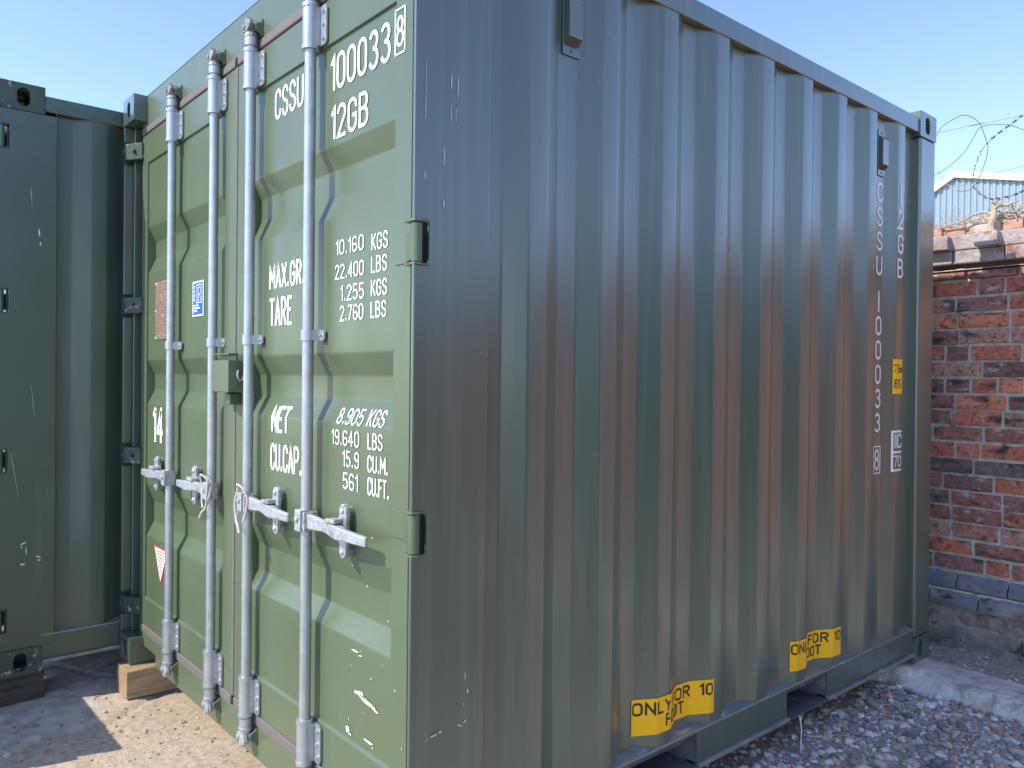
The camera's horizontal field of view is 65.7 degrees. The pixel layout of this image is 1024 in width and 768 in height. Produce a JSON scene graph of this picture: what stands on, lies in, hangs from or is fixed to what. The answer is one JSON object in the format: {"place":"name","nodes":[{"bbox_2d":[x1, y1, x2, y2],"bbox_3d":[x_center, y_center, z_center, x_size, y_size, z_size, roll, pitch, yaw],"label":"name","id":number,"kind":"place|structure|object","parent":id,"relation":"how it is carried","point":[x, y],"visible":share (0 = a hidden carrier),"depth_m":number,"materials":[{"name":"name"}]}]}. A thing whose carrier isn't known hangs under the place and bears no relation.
{"place":"outdoors","nodes":[
{"label":"outdoors","id":0,"kind":"place"},
{"bbox_2d":[0,642,1023,767],"bbox_3d":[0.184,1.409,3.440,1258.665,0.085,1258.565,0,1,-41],"label":"ground","id":1,"kind":"structure","parent":0,"point":[72,673],"depth_m":3.23,"materials":[{"name":"beige concrete"}]},
{"bbox_2d":[0,669,43,706],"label":"timber block","id":2,"kind":"object","parent":1,"relation":"on","point":[20,689],"depth_m":3.48,"materials":[{"name":"brown wood"}]},
{"bbox_2d":[0,78,133,679],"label":"shipping container","id":3,"kind":"object","parent":2,"relation":"on","point":[62,164],"visible":0.38,"depth_m":3.59,"materials":[{"name":"green metal"}]},
{"bbox_2d":[0,122,8,634],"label":"door hinges","id":4,"kind":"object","parent":3,"relation":"in","point":[3,126],"depth_m":3.42,"materials":[{"name":"green paint"}]},
{"bbox_2d":[1,675,245,767],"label":"sandy pebbles","id":5,"kind":"object","parent":1,"relation":"on","point":[95,724],"visible":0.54,"depth_m":3.22,"materials":[{"name":"stone"}]},
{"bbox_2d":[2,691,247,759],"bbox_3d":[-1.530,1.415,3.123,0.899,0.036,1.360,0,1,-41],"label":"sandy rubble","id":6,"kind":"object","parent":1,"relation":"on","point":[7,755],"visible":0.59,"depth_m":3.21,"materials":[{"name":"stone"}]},
{"bbox_2d":[117,660,177,699],"bbox_3d":[-1.573,1.341,3.735,0.495,0.126,0.164,0,1,-41],"label":"timber block","id":7,"kind":"object","parent":1,"relation":"on","point":[140,679],"depth_m":3.57,"materials":[{"name":"brown wood"}]},
{"bbox_2d":[705,646,1023,767],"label":"gravel","id":8,"kind":"structure","parent":1,"relation":"on","point":[981,713],"depth_m":3.17,"materials":[{"name":"grey gravel"}]},
{"bbox_2d":[716,682,1023,767],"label":"gravel chippings","id":9,"kind":"object","parent":8,"relation":"on","point":[935,757],"visible":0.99,"depth_m":3.10,"materials":[{"name":"gravel"}]},
{"bbox_2d":[799,715,802,753],"bbox_3d":[1.094,1.328,3.009,0.014,0.121,0.074,1,0,21],"label":"pale root","id":10,"kind":"object","parent":9,"relation":"on","point":[800,718],"visible":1,"depth_m":3.00,"materials":[{"name":"beige plant"}]},
{"bbox_2d":[813,704,1023,767],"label":"dry straw","id":11,"kind":"object","parent":1,"relation":"on","point":[914,743],"visible":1,"depth_m":3.05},
{"bbox_2d":[870,658,1023,724],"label":"concrete kerb","id":12,"kind":"structure","parent":1,"relation":"on","point":[967,687],"depth_m":3.52,"materials":[{"name":"grey concrete"}]},
{"bbox_2d":[928,208,1023,662],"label":"brick wall","id":13,"kind":"structure","parent":1,"relation":"on","point":[976,568],"depth_m":4.21,"materials":[{"name":"red brick"}]},
{"bbox_2d":[940,209,970,226],"bbox_3d":[2.437,-0.915,4.362,0.016,0.141,0.165,0,1,-41],"label":"dry weed","id":14,"kind":"object","parent":13,"relation":"on","point":[952,216],"visible":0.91,"depth_m":4.37,"materials":[{"name":"beige plant"}]},
{"bbox_2d":[934,198,1023,230],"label":"dead vine","id":15,"kind":"object","parent":13,"relation":"on","point":[994,210],"visible":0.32,"depth_m":4.16,"materials":[{"name":"beige plant"}]},
{"bbox_2d":[934,115,1023,200],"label":"razor wire","id":16,"kind":"object","parent":13,"relation":"on","point":[1001,131],"visible":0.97,"depth_m":4.23,"materials":[{"name":"metal"}]},
{"bbox_2d":[934,171,1023,227],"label":"warehouse","id":17,"kind":"structure","parent":1,"relation":"on","point":[993,186],"depth_m":22.93,"materials":[{"name":"blue metal"}]},
{"bbox_2d":[0,0,1023,184],"label":"sky","id":18,"kind":"structure","parent":0,"point":[946,60],"materials":[{"name":"blue"}]},
{"bbox_3d":[-0.242,1.366,2.114,0.283,0.126,0.253,0,1,-41],"label":"timber block","id":19,"kind":"object","parent":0,"visible":0},
{"bbox_2d":[120,0,936,767],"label":"shipping container","id":20,"kind":"object","parent":19,"relation":"on","point":[534,382],"visible":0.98,"depth_m":2.50,"materials":[{"name":"green metal"}]},
{"bbox_2d":[120,59,239,703],"bbox_3d":[-1.396,-0.014,3.288,0.110,2.310,1.206,0,1,-41],"label":"door","id":21,"kind":"structure","parent":20,"relation":"in","point":[192,157],"depth_m":3.24,"materials":[{"name":"green paint"}]},
{"bbox_2d":[198,474,212,517],"bbox_3d":[-1.131,0.411,2.912,0.084,0.166,0.029,1,1,41],"label":"rope seal","id":22,"kind":"object","parent":20,"relation":"attached to","point":[207,478],"visible":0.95,"depth_m":2.89,"materials":[{"name":"white fabric"}]},
{"bbox_2d":[234,484,247,533],"bbox_3d":[-0.908,0.415,2.653,0.030,0.166,0.084,0,0,-33],"label":"rope seal","id":23,"kind":"object","parent":20,"relation":"attached to","point":[240,487],"visible":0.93,"depth_m":2.65,"materials":[{"name":"white fabric"}]},
{"bbox_2d":[231,0,428,767],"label":"door","id":24,"kind":"structure","parent":20,"relation":"in","point":[368,240],"depth_m":2.28,"materials":[{"name":"green paint"}]}
]}

